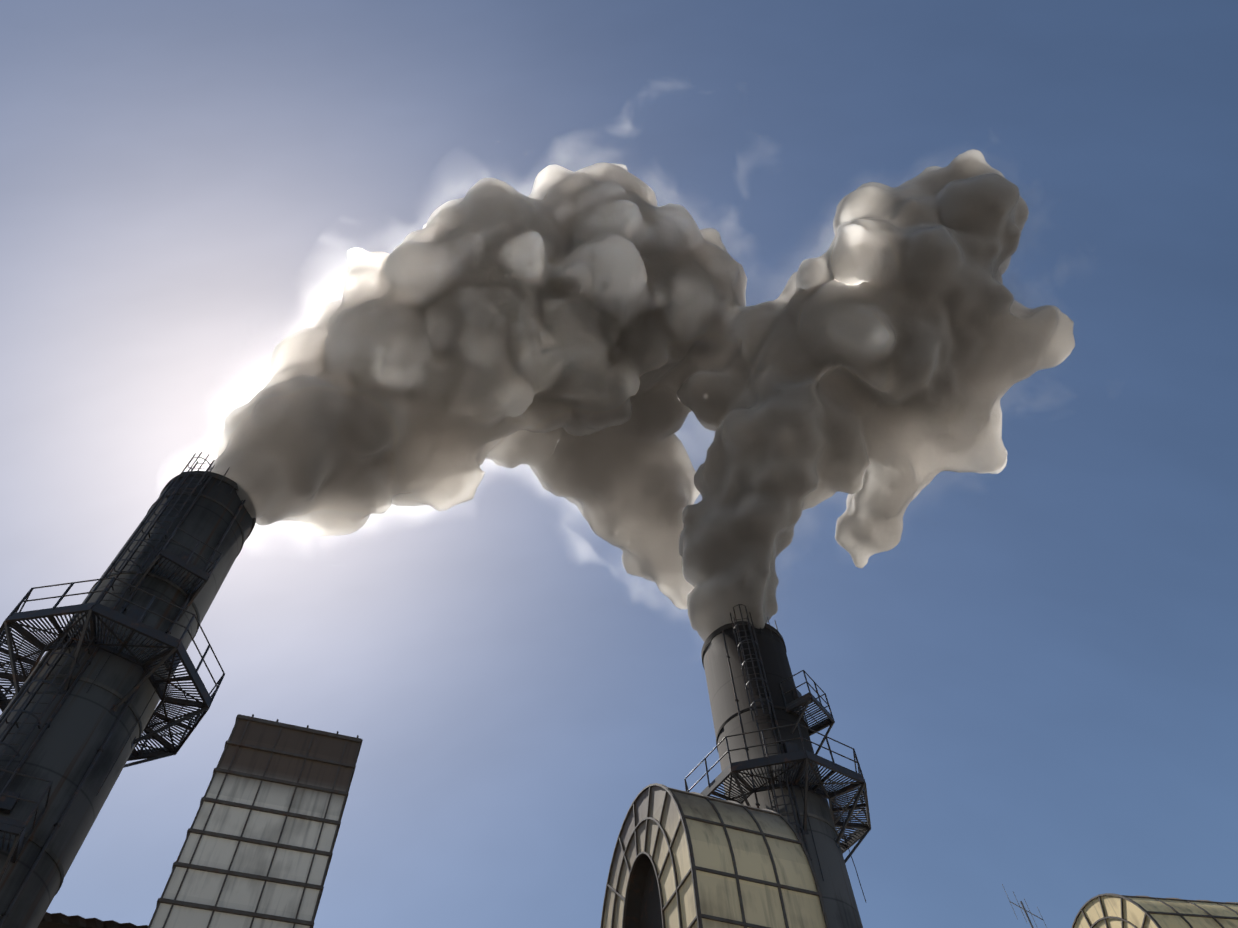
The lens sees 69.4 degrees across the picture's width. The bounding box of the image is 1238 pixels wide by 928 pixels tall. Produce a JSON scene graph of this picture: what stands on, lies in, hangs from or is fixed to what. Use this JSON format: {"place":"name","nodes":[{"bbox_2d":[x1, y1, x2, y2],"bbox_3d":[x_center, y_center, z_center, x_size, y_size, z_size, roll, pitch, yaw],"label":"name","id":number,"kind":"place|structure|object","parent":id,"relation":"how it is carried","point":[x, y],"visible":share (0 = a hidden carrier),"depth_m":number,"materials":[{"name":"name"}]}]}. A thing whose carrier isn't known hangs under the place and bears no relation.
{"place":"outdoors","nodes":[
{"label":"outdoors","id":0,"kind":"place"},
{"bbox_2d":[38,921,88,927],"bbox_3d":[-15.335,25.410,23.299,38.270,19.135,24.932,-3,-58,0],"label":"boiler house walls","id":1,"kind":"structure","parent":0,"point":[43,924],"depth_m":27.49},
{"bbox_2d":[41,912,147,927],"bbox_3d":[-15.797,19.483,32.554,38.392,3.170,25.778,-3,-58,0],"label":"roof","id":2,"kind":"structure","parent":1,"relation":"on","point":[74,920],"depth_m":27.52,"materials":[{"name":"brown metal"}]},
{"bbox_2d":[0,452,255,927],"bbox_3d":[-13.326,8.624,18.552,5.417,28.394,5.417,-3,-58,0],"label":"smokestack","id":3,"kind":"object","parent":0,"point":[80,710],"visible":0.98,"depth_m":22.11,"materials":[{"name":"metal"}]},
{"bbox_2d":[148,714,362,927],"bbox_3d":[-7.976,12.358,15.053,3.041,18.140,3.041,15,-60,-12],"label":"panel tower","id":4,"kind":"structure","parent":0,"point":[256,851],"depth_m":19.46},
{"bbox_2d":[0,0,1237,927],"label":"sky","id":5,"kind":"structure","parent":0,"point":[1033,691],"materials":[{"name":"blue"}]},
{"bbox_2d":[208,149,1074,641],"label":"smoke","id":6,"kind":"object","parent":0,"point":[312,423],"depth_m":33.56,"materials":[{"name":"grey"}]},
{"bbox_2d":[600,783,828,927],"bbox_3d":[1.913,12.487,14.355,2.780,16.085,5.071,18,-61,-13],"label":"arched building","id":7,"kind":"structure","parent":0,"point":[682,859],"depth_m":17.94,"materials":[{"name":"beige glass"}]},
{"bbox_2d":[684,604,870,927],"bbox_3d":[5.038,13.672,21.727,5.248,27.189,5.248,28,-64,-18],"label":"smokestack","id":8,"kind":"object","parent":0,"point":[769,759],"visible":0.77,"depth_m":26.94,"materials":[{"name":"metal"}]},
{"bbox_2d":[1002,884,1046,927],"bbox_3d":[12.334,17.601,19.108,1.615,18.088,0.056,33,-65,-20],"label":"antenna","id":9,"kind":"object","parent":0,"point":[1025,911],"visible":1,"depth_m":26.26,"materials":[{"name":"metal"}]},
{"bbox_2d":[1072,893,1237,927],"bbox_3d":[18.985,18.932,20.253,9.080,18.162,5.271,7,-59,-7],"label":"arched building","id":10,"kind":"structure","parent":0,"point":[1109,910],"depth_m":25.53,"materials":[{"name":"beige glass"}]}
]}

